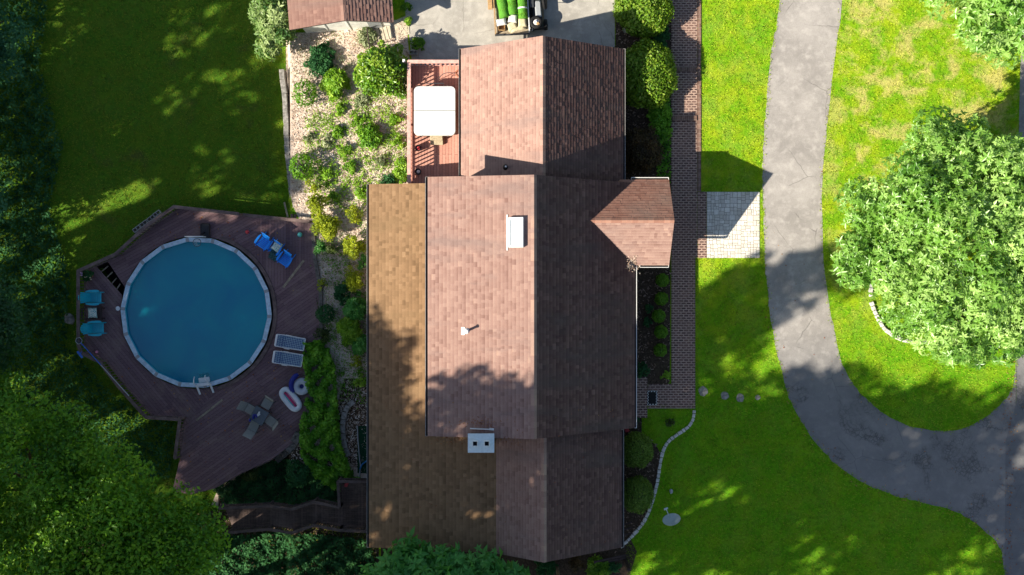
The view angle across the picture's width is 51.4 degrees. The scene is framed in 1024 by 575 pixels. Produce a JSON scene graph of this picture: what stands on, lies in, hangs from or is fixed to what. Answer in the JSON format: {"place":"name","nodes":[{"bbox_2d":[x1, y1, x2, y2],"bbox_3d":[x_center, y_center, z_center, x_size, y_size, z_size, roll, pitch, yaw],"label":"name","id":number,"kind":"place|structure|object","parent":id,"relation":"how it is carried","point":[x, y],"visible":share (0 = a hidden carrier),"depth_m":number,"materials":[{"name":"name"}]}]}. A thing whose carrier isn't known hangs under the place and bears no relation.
{"place":"outdoors","nodes":[
{"label":"outdoors","id":0,"kind":"place"},
{"bbox_2d":[71,511,378,574],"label":"woodland floor","id":1,"kind":"structure","parent":0,"point":[351,534],"depth_m":52.11,"materials":[{"name":"green plant"}]},
{"bbox_2d":[0,518,168,574],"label":"woodland tree","id":2,"kind":"object","parent":1,"relation":"on","point":[8,568],"visible":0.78,"depth_m":41.77,"materials":[{"name":"green plant"}]},
{"bbox_2d":[201,532,375,574],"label":"woodland floor plants","id":3,"kind":"object","parent":1,"relation":"on","point":[260,556],"visible":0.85,"depth_m":51.91,"materials":[{"name":"green plant"}]},
{"bbox_2d":[337,378,366,473],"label":"gravel patio","id":4,"kind":"structure","parent":0,"point":[354,418],"depth_m":52.03,"materials":[{"name":"grey gravel"}]},
{"bbox_2d":[340,399,355,456],"bbox_3d":[-8.068,6.845,51.968,0.673,0.220,2.817,5,90,0],"label":"stone border","id":5,"kind":"object","parent":4,"relation":"on","point":[344,415],"visible":1,"depth_m":51.88,"materials":[{"name":"grey stone"}]},
{"bbox_2d":[357,426,366,472],"bbox_3d":[-7.233,7.908,51.981,0.620,0.024,2.300,0,90,0],"label":"green mat","id":6,"kind":"object","parent":4,"relation":"on","point":[362,439],"visible":0.64,"depth_m":51.97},
{"bbox_2d":[0,0,1020,574],"bbox_3d":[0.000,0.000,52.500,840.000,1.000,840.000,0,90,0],"label":"ground","id":7,"kind":"structure","parent":0,"point":[680,452],"depth_m":52.00,"materials":[{"name":"green plant"}]},
{"bbox_2d":[0,4,32,82],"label":"edge tree","id":8,"kind":"object","parent":7,"relation":"on","point":[5,54],"visible":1,"depth_m":49.04,"materials":[{"name":"green plant"}]},
{"bbox_2d":[0,271,34,373],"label":"edge tree","id":9,"kind":"object","parent":7,"relation":"on","point":[9,325],"visible":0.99,"depth_m":48.23,"materials":[{"name":"green plant"}]},
{"bbox_2d":[0,367,37,464],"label":"edge tree","id":10,"kind":"object","parent":7,"relation":"on","point":[4,379],"visible":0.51,"depth_m":48.68,"materials":[{"name":"green plant"}]},
{"bbox_2d":[0,0,70,341],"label":"wood edge undergrowth","id":11,"kind":"object","parent":7,"relation":"on","point":[7,181],"visible":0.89,"depth_m":52.74,"materials":[{"name":"green plant"}]},
{"bbox_2d":[0,387,121,571],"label":"woodland tree","id":12,"kind":"object","parent":7,"relation":"on","point":[61,425],"visible":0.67,"depth_m":43.60,"materials":[{"name":"green plant"}]},
{"bbox_2d":[0,340,174,478],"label":"bank grass","id":13,"kind":"structure","parent":7,"relation":"on","point":[115,409],"depth_m":52.82,"materials":[{"name":"green plant"}]},
{"bbox_2d":[7,430,190,574],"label":"woodland tree","id":14,"kind":"object","parent":7,"relation":"on","point":[119,503],"visible":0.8,"depth_m":42.48,"materials":[{"name":"green plant"}]},
{"bbox_2d":[87,479,232,574],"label":"woodland tree","id":15,"kind":"object","parent":7,"relation":"on","point":[198,536],"visible":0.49,"depth_m":43.92,"materials":[{"name":"green plant"}]},
{"bbox_2d":[120,237,272,387],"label":"swimming pool","id":16,"kind":"structure","parent":7,"relation":"on","point":[190,311],"depth_m":52.07,"materials":[{"name":"blue liquid"}]},
{"bbox_2d":[76,205,322,493],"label":"pool deck","id":17,"kind":"structure","parent":7,"relation":"on","point":[294,311],"depth_m":52.00,"materials":[{"name":"brown wood"}]},
{"bbox_2d":[78,290,103,305],"bbox_3d":[-20.344,0.488,51.522,1.037,1.008,0.765,0,90,0],"label":"lounge chair","id":18,"kind":"object","parent":17,"relation":"on","point":[92,297],"visible":1,"depth_m":51.62,"materials":[{"name":"plastic"}]},
{"bbox_2d":[81,306,104,320],"bbox_3d":[-20.274,1.251,51.583,0.863,0.825,0.690,0,90,0],"label":"side table","id":19,"kind":"object","parent":17,"relation":"on","point":[99,314],"visible":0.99,"depth_m":51.42,"materials":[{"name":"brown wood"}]},
{"bbox_2d":[80,321,106,335],"bbox_3d":[-20.228,1.980,51.522,1.037,1.008,0.765,-2,90,0],"label":"lounge chair","id":20,"kind":"object","parent":17,"relation":"on","point":[93,328],"visible":1,"depth_m":51.61,"materials":[{"name":"plastic"}]},
{"bbox_2d":[184,223,209,246],"bbox_3d":[-15.080,-2.601,51.465,0.751,1.050,1.239,38,90,0],"label":"pool basketball hoop","id":21,"kind":"object","parent":17,"relation":"on","point":[204,230],"visible":1,"depth_m":51.81,"materials":[{"name":"black plastic"}]},
{"bbox_2d":[193,373,213,394],"bbox_3d":[-15.008,4.554,51.723,0.814,0.934,1.285,-8,90,0],"label":"pool ladder","id":22,"kind":"object","parent":17,"relation":"on","point":[205,379],"visible":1,"depth_m":51.86,"materials":[{"name":"white plastic"}]},
{"bbox_2d":[236,401,259,415],"bbox_3d":[-12.785,5.827,51.539,0.784,0.923,0.550,30,90,0],"label":"patio chair","id":23,"kind":"object","parent":17,"relation":"on","point":[248,409],"visible":0.95,"depth_m":51.48,"materials":[{"name":"beige fabric"}]},
{"bbox_2d":[242,420,259,439],"bbox_3d":[-12.568,6.858,51.539,0.550,0.923,0.765,26,90,0],"label":"patio chair","id":24,"kind":"object","parent":17,"relation":"on","point":[250,432],"visible":0.94,"depth_m":51.55,"materials":[{"name":"beige fabric"}]},
{"bbox_2d":[249,405,271,425],"bbox_3d":[-12.184,6.174,51.645,0.720,0.720,0.720,30,90,0],"label":"patio table","id":25,"kind":"object","parent":17,"relation":"on","point":[260,419],"visible":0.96,"depth_m":51.28,"materials":[{"name":"grey glass"}]},
{"bbox_2d":[254,232,273,250],"bbox_3d":[-12.018,-2.240,51.561,0.714,0.930,0.829,34,90,0],"label":"slatted chair","id":26,"kind":"object","parent":17,"relation":"on","point":[268,242],"visible":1,"depth_m":51.63,"materials":[{"name":"plastic"}]},
{"bbox_2d":[276,249,295,267],"bbox_3d":[-10.960,-1.413,51.561,0.714,0.930,0.829,34,90,0],"label":"slatted chair","id":27,"kind":"object","parent":17,"relation":"on","point":[282,259],"visible":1,"depth_m":51.63,"materials":[{"name":"plastic"}]},
{"bbox_2d":[274,431,299,462],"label":"stone step wall","id":28,"kind":"structure","parent":17,"relation":"on","point":[284,453],"depth_m":52.04,"materials":[{"name":"grey stone"}]},
{"bbox_2d":[272,350,302,366],"bbox_3d":[-10.863,3.454,51.728,1.437,0.547,0.691,9,90,0],"label":"sun lounger","id":29,"kind":"object","parent":17,"relation":"on","point":[284,358],"visible":1,"depth_m":51.64,"materials":[{"name":"fabric"}]},
{"bbox_2d":[274,334,305,350],"bbox_3d":[-10.747,2.659,51.728,1.437,0.547,0.691,10,90,0],"label":"sun lounger","id":30,"kind":"object","parent":17,"relation":"on","point":[288,342],"visible":1,"depth_m":51.64,"materials":[{"name":"fabric"}]},
{"bbox_2d":[279,387,301,411],"bbox_3d":[-10.787,5.442,51.860,0.728,0.250,1.380,-39,90,0],"label":"lounge float","id":31,"kind":"object","parent":17,"relation":"on","point":[291,400],"visible":1,"depth_m":51.76,"materials":[{"name":"white plastic"}]},
{"bbox_2d":[289,373,308,394],"bbox_3d":[-10.335,4.763,51.768,1.077,0.454,0.969,32,90,0],"label":"pool float","id":32,"kind":"object","parent":17,"relation":"on","point":[297,386],"visible":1,"depth_m":51.68,"materials":[{"name":"white plastic"}]},
{"bbox_2d":[247,0,296,62],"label":"tree","id":33,"kind":"object","parent":7,"relation":"on","point":[271,24],"visible":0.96,"depth_m":50.41,"materials":[{"name":"green plant"}]},
{"bbox_2d":[218,447,340,506],"bbox_3d":[-10.764,9.305,52.493,7.691,0.990,3.354,0,90,0],"label":"shaded bed","id":34,"kind":"object","parent":7,"relation":"on","point":[290,457],"visible":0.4,"depth_m":52.99,"materials":[{"name":"green plant"}]},
{"bbox_2d":[213,480,236,496],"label":"shrub","id":35,"kind":"object","parent":34,"relation":"on","point":[220,490],"visible":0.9,"depth_m":52.43,"materials":[{"name":"green plant"}]},
{"bbox_2d":[218,458,340,504],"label":"undergrowth","id":36,"kind":"object","parent":34,"relation":"on","point":[313,492],"visible":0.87,"depth_m":52.72,"materials":[{"name":"green plant"}]},
{"bbox_2d":[284,461,311,487],"bbox_3d":[-10.361,9.058,51.472,1.311,1.428,1.257,0,90,0],"label":"clipped ball","id":37,"kind":"object","parent":34,"relation":"on","point":[294,477],"visible":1,"depth_m":51.20,"materials":[{"name":"green plant"}]},
{"bbox_2d":[279,69,289,195],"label":"retaining wall","id":38,"kind":"structure","parent":7,"relation":"on","point":[285,91],"depth_m":52.13,"materials":[{"name":"grey stone"}]},
{"bbox_2d":[218,477,366,534],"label":"ramp walkway","id":39,"kind":"structure","parent":7,"relation":"on","point":[347,512],"depth_m":51.20,"materials":[{"name":"brown wood"}]},
{"bbox_2d":[212,20,409,505],"bbox_3d":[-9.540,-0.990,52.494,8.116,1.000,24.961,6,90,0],"label":"planting bed","id":40,"kind":"object","parent":7,"relation":"on","point":[289,59],"visible":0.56,"depth_m":52.06,"materials":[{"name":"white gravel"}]},
{"bbox_2d":[289,152,314,179],"bbox_3d":[-10.163,-5.851,51.498,1.240,1.366,1.453,0,90,0],"label":"clipped ball","id":41,"kind":"object","parent":40,"relation":"on","point":[298,175],"visible":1,"depth_m":51.30,"materials":[{"name":"green plant"}]},
{"bbox_2d":[291,78,317,107],"bbox_3d":[-10.014,-9.381,51.444,1.259,1.463,1.456,0,90,0],"label":"clipped ball","id":42,"kind":"object","parent":40,"relation":"on","point":[313,93],"visible":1,"depth_m":51.17,"materials":[{"name":"green plant"}]},
{"bbox_2d":[305,191,329,218],"bbox_3d":[-9.376,-3.986,51.473,1.067,1.359,1.349,0,90,0],"label":"golden cypress","id":43,"kind":"object","parent":40,"relation":"on","point":[316,203],"visible":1,"depth_m":51.08,"materials":[{"name":"yellow plant"}]},
{"bbox_2d":[303,40,337,77],"bbox_3d":[-9.357,-11.099,51.752,1.698,0.811,1.873,0,90,0],"label":"bed plant","id":44,"kind":"object","parent":40,"relation":"on","point":[320,62],"visible":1,"depth_m":51.60,"materials":[{"name":"green plant"}]},
{"bbox_2d":[313,327,331,343],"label":"dull bush","id":45,"kind":"object","parent":40,"relation":"on","point":[324,332],"visible":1,"depth_m":51.58,"materials":[{"name":"green plant"}]},
{"bbox_2d":[315,304,334,323],"bbox_3d":[-9.021,1.282,51.497,0.994,1.286,0.956,44,90,0],"label":"clipped ball","id":46,"kind":"object","parent":40,"relation":"on","point":[325,316],"visible":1,"depth_m":51.24,"materials":[{"name":"green plant"}]},
{"bbox_2d":[310,211,342,242],"bbox_3d":[-9.016,-2.941,51.497,1.443,1.286,1.420,25,90,0],"label":"golden cypress","id":47,"kind":"object","parent":40,"relation":"on","point":[325,224],"visible":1,"depth_m":51.13,"materials":[{"name":"yellow plant"}]},
{"bbox_2d":[290,28,365,87],"bbox_3d":[-8.888,-11.544,52.012,4.420,0.470,2.854,-33,90,0],"label":"shrub","id":48,"kind":"object","parent":40,"relation":"on","point":[335,54],"visible":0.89,"depth_m":51.95,"materials":[{"name":"green plant"}]},
{"bbox_2d":[298,340,360,490],"bbox_3d":[-9.338,6.324,51.642,2.722,0.775,7.571,-13,90,0],"label":"ground cover","id":49,"kind":"object","parent":40,"relation":"on","point":[326,430],"visible":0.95,"depth_m":51.62,"materials":[{"name":"green plant"}]},
{"bbox_2d":[319,68,351,101],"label":"leafy bush","id":50,"kind":"object","parent":40,"relation":"on","point":[334,82],"visible":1,"depth_m":51.34,"materials":[{"name":"green plant"}]},
{"bbox_2d":[310,217,366,408],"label":"bank weeds","id":51,"kind":"object","parent":40,"relation":"on","point":[336,346],"visible":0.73,"depth_m":51.92,"materials":[{"name":"green plant"}]},
{"bbox_2d":[333,279,350,305],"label":"laurel bush","id":52,"kind":"object","parent":40,"relation":"on","point":[340,290],"visible":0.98,"depth_m":51.47,"materials":[{"name":"green plant"}]},
{"bbox_2d":[336,316,363,346],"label":"laurel bush","id":53,"kind":"object","parent":40,"relation":"on","point":[349,330],"visible":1,"depth_m":51.40,"materials":[{"name":"green plant"}]},
{"bbox_2d":[297,72,406,219],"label":"bed weeds","id":54,"kind":"object","parent":40,"relation":"on","point":[318,177],"visible":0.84,"depth_m":51.91,"materials":[{"name":"green plant"}]},
{"bbox_2d":[344,204,363,223],"bbox_3d":[-7.609,-3.520,51.546,0.846,1.096,1.004,-29,90,0],"label":"golden cypress","id":55,"kind":"object","parent":40,"relation":"on","point":[352,207],"visible":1,"depth_m":51.41,"materials":[{"name":"yellow plant"}]},
{"bbox_2d":[342,290,366,320],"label":"laurel bush","id":56,"kind":"object","parent":40,"relation":"on","point":[353,308],"visible":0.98,"depth_m":51.34,"materials":[{"name":"green plant"}]},
{"bbox_2d":[342,234,366,260],"bbox_3d":[-7.577,-1.932,51.428,1.253,1.333,1.336,0,90,0],"label":"golden cypress","id":57,"kind":"object","parent":40,"relation":"on","point":[350,250],"visible":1,"depth_m":51.16,"materials":[{"name":"yellow plant"}]},
{"bbox_2d":[342,264,366,291],"bbox_3d":[-7.672,-0.442,51.398,1.186,1.389,1.372,-34,90,0],"label":"golden cypress","id":58,"kind":"object","parent":40,"relation":"on","point":[353,280],"visible":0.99,"depth_m":51.07,"materials":[{"name":"yellow plant"}]},
{"bbox_2d":[351,334,366,355],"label":"laurel bush","id":59,"kind":"object","parent":40,"relation":"on","point":[359,347],"visible":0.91,"depth_m":51.41,"materials":[{"name":"green plant"}]},
{"bbox_2d":[354,89,372,107],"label":"bed plant","id":60,"kind":"object","parent":40,"relation":"on","point":[363,98],"visible":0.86,"depth_m":51.77,"materials":[{"name":"green plant"}]},
{"bbox_2d":[357,26,377,47],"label":"bed plant","id":61,"kind":"object","parent":40,"relation":"on","point":[362,33],"visible":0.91,"depth_m":51.74,"materials":[{"name":"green plant"}]},
{"bbox_2d":[355,121,382,151],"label":"bed plant","id":62,"kind":"object","parent":40,"relation":"on","point":[368,135],"visible":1,"depth_m":51.52,"materials":[{"name":"green plant"}]},
{"bbox_2d":[352,39,411,98],"bbox_3d":[-6.213,-10.383,50.764,2.869,2.589,2.841,0,90,0],"label":"rhododendron","id":63,"kind":"object","parent":40,"relation":"on","point":[379,70],"visible":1,"depth_m":50.12,"materials":[{"name":"green plant"}]},
{"bbox_2d":[393,158,406,183],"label":"bed plant","id":64,"kind":"object","parent":40,"relation":"on","point":[400,171],"visible":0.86,"depth_m":51.70,"materials":[{"name":"green plant"}]},
{"bbox_2d":[287,0,393,32],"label":"shed","id":65,"kind":"structure","parent":7,"relation":"on","point":[311,16],"depth_m":49.69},
{"bbox_2d":[82,3,670,574],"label":"bed litter","id":66,"kind":"object","parent":7,"relation":"on","point":[638,355],"visible":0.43,"depth_m":51.98,"materials":[{"name":"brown wood"}]},
{"bbox_2d":[375,26,392,41],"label":"garden steps","id":67,"kind":"structure","parent":7,"relation":"on","point":[384,33],"depth_m":51.93,"materials":[{"name":"concrete"}]},
{"bbox_2d":[393,15,409,38],"bbox_3d":[-5.347,-12.701,52.015,0.781,0.090,1.109,-10,90,0],"label":"side steps landing","id":68,"kind":"object","parent":7,"relation":"on","point":[403,32],"visible":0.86,"depth_m":51.97,"materials":[{"name":"stone"}]},
{"bbox_2d":[407,60,458,183],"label":"raised deck","id":69,"kind":"structure","parent":7,"relation":"on","point":[428,159],"depth_m":51.20,"materials":[{"name":"red paint"}]},
{"bbox_2d":[414,83,455,135],"bbox_3d":[-3.643,-8.417,50.715,1.970,0.970,2.495,0,90,0],"label":"hot tub","id":70,"kind":"object","parent":69,"relation":"on","point":[434,110],"visible":1,"depth_m":50.25,"materials":[{"name":"plastic"}]},
{"bbox_2d":[358,526,530,574],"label":"wall tree","id":71,"kind":"object","parent":7,"relation":"on","point":[414,558],"visible":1,"depth_m":47.12,"materials":[{"name":"green plant"}]},
{"bbox_2d":[381,540,636,574],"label":"side bed","id":72,"kind":"object","parent":7,"relation":"on","point":[563,564],"visible":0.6,"depth_m":52.00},
{"bbox_2d":[534,560,558,574],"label":"shrub","id":73,"kind":"object","parent":72,"relation":"on","point":[549,566],"visible":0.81,"depth_m":51.38,"materials":[{"name":"green plant"}]},
{"bbox_2d":[568,556,585,572],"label":"shrub","id":74,"kind":"object","parent":72,"relation":"on","point":[574,563],"visible":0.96,"depth_m":51.40,"materials":[{"name":"green plant"}]},
{"bbox_2d":[584,554,612,574],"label":"shrub","id":75,"kind":"object","parent":72,"relation":"on","point":[600,568],"visible":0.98,"depth_m":51.40,"materials":[{"name":"green plant"}]},
{"bbox_2d":[405,0,614,64],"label":"parking pad","id":76,"kind":"object","parent":7,"relation":"on","point":[446,29],"visible":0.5,"depth_m":51.99,"materials":[{"name":"concrete"}]},
{"bbox_2d":[410,36,424,50],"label":"bed plant","id":77,"kind":"object","parent":76,"relation":"on","point":[420,43],"visible":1,"depth_m":51.74,"materials":[{"name":"green plant"}]},
{"bbox_2d":[488,0,533,35],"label":"utility trailer","id":78,"kind":"object","parent":76,"relation":"on","point":[506,32],"visible":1,"depth_m":51.53,"materials":[{"name":"brown wood"}]},
{"bbox_2d":[497,0,508,18],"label":"turf roll","id":79,"kind":"object","parent":78,"relation":"on","point":[502,8],"visible":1,"depth_m":51.03,"materials":[{"name":"green plant"}]},
{"bbox_2d":[517,0,527,18],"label":"turf roll","id":80,"kind":"object","parent":78,"relation":"on","point":[522,9],"visible":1,"depth_m":51.04,"materials":[{"name":"green plant"}]},
{"bbox_2d":[528,0,547,30],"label":"garden tractor","id":81,"kind":"object","parent":76,"relation":"on","point":[538,8],"visible":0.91,"depth_m":51.43,"materials":[{"name":"black metal"}]},
{"bbox_2d":[367,36,673,562],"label":"house","id":82,"kind":"structure","parent":7,"relation":"on","point":[501,282],"depth_m":47.98,"materials":[{"name":"brown"}]},
{"bbox_2d":[614,186,670,558],"bbox_3d":[6.383,4.233,51.995,2.767,0.001,18.417,0,90,0],"label":"foundation bed","id":83,"kind":"object","parent":7,"relation":"on","point":[661,367],"visible":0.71,"depth_m":51.99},
{"bbox_2d":[624,431,653,468],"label":"clipped bush","id":84,"kind":"object","parent":83,"relation":"on","point":[646,441],"visible":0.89,"depth_m":50.76,"materials":[{"name":"green plant"}]},
{"bbox_2d":[624,474,654,514],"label":"clipped bush","id":85,"kind":"object","parent":83,"relation":"on","point":[638,507],"visible":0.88,"depth_m":50.77,"materials":[{"name":"green plant"}]},
{"bbox_2d":[637,377,646,417],"bbox_3d":[6.269,5.343,51.955,0.640,0.210,1.994,0,90,0],"label":"brick doorstep","id":86,"kind":"object","parent":83,"relation":"on","point":[642,397],"visible":0.64,"depth_m":51.85,"materials":[{"name":"brick"}]},
{"bbox_2d":[637,361,649,378],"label":"bed plant","id":87,"kind":"object","parent":83,"relation":"on","point":[641,369],"visible":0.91,"depth_m":51.70,"materials":[{"name":"green plant"}]},
{"bbox_2d":[654,292,668,305],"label":"boxwood","id":88,"kind":"object","parent":83,"relation":"on","point":[660,297],"visible":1,"depth_m":51.55,"materials":[{"name":"green plant"}]},
{"bbox_2d":[615,0,670,185],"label":"front bed","id":89,"kind":"object","parent":7,"relation":"on","point":[631,119],"visible":0.25,"depth_m":51.99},
{"bbox_2d":[612,0,674,38],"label":"round shrub","id":90,"kind":"object","parent":89,"relation":"on","point":[660,13],"visible":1,"depth_m":50.66,"materials":[{"name":"green plant"}]},
{"bbox_2d":[625,125,663,173],"bbox_3d":[6.266,-6.670,51.324,2.143,1.477,2.363,0,90,0],"label":"red leaved shrub","id":91,"kind":"object","parent":89,"relation":"on","point":[643,148],"visible":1,"depth_m":51.05,"materials":[{"name":"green plant"}]},
{"bbox_2d":[625,38,678,108],"bbox_3d":[6.490,-10.261,51.124,3.111,1.882,3.531,0,90,0],"label":"round shrub","id":92,"kind":"object","parent":89,"relation":"on","point":[661,62],"visible":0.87,"depth_m":50.64,"materials":[{"name":"green plant"}]},
{"bbox_2d":[645,96,672,148],"bbox_3d":[7.152,-8.155,51.676,1.354,0.792,3.026,0,90,0],"label":"shade fern","id":93,"kind":"object","parent":89,"relation":"on","point":[659,116],"visible":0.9,"depth_m":51.53,"materials":[{"name":"green plant"}]},
{"bbox_2d":[650,24,670,48],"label":"shade fern","id":94,"kind":"object","parent":89,"relation":"on","point":[661,37],"visible":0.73,"depth_m":51.51,"materials":[{"name":"green plant"}]},
{"bbox_2d":[650,89,671,183],"bbox_3d":[7.197,-7.363,51.855,1.214,0.286,4.661,0,90,0],"label":"shade ground cover","id":95,"kind":"object","parent":89,"relation":"on","point":[665,163],"visible":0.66,"depth_m":51.87,"materials":[{"name":"green plant"}]},
{"bbox_2d":[624,410,695,544],"bbox_3d":[7.080,9.328,51.960,0.818,0.114,7.623,25,90,0],"label":"stone edging","id":96,"kind":"object","parent":7,"relation":"on","point":[644,520],"visible":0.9,"depth_m":51.91,"materials":[{"name":"grey stone"}]},
{"bbox_2d":[662,507,680,525],"bbox_3d":[7.490,10.969,51.288,0.904,1.825,0.718,35,90,0],"label":"satellite dish","id":97,"kind":"object","parent":7,"relation":"on","point":[670,519],"visible":1,"depth_m":50.80,"materials":[{"name":"grey metal"}]},
{"bbox_2d":[650,410,692,451],"bbox_3d":[7.792,7.000,51.990,2.083,0.001,2.050,0,90,0],"label":"lawn patch","id":98,"kind":"object","parent":7,"relation":"on","point":[661,421],"visible":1,"depth_m":51.99,"materials":[{"name":"green plant"}]},
{"bbox_2d":[648,0,696,408],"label":"brick walkway","id":99,"kind":"structure","parent":7,"relation":"on","point":[678,392],"depth_m":51.97,"materials":[{"name":"brick"}]},
{"bbox_2d":[697,0,700,190],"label":"brick edging","id":100,"kind":"object","parent":7,"relation":"on","point":[698,95],"visible":1,"depth_m":51.95,"materials":[{"name":"brown brick"}]},
{"bbox_2d":[697,192,706,257],"bbox_3d":[9.269,-3.056,52.013,0.450,0.094,3.231,0,90,0],"label":"walkway apron","id":101,"kind":"object","parent":7,"relation":"on","point":[701,224],"visible":1,"depth_m":51.97,"materials":[{"name":"brick"}]},
{"bbox_2d":[868,260,955,343],"bbox_3d":[19.837,0.315,51.944,4.877,0.161,4.913,0,90,0],"label":"stone edging","id":102,"kind":"object","parent":7,"relation":"on","point":[881,324],"visible":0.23,"depth_m":51.88,"materials":[{"name":"stone"}]},
{"bbox_2d":[829,104,1023,370],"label":"broad leaved tree","id":103,"kind":"object","parent":7,"relation":"on","point":[969,313],"visible":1,"depth_m":45.70,"materials":[{"name":"green plant"}]},
{"bbox_2d":[919,0,1023,70],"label":"broad leaved tree","id":104,"kind":"object","parent":7,"relation":"on","point":[997,28],"visible":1,"depth_m":46.93,"materials":[{"name":"green plant"}]},
{"bbox_2d":[707,192,759,257],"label":"paver path","id":105,"kind":"structure","parent":0,"point":[733,225],"depth_m":51.97,"materials":[{"name":"grey stone"}]},
{"bbox_2d":[762,0,1015,569],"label":"driveway","id":106,"kind":"structure","parent":0,"point":[834,411],"depth_m":51.99,"materials":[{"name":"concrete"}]},
{"bbox_2d":[762,171,1023,568],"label":"fallen leaves","id":107,"kind":"object","parent":106,"relation":"on","point":[962,461],"visible":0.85,"depth_m":51.97,"materials":[{"name":"brown plant"}]},
{"bbox_2d":[1005,53,1023,574],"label":"road","id":108,"kind":"structure","parent":0,"point":[1014,482],"depth_m":51.99,"materials":[{"name":"grey asphalt"}]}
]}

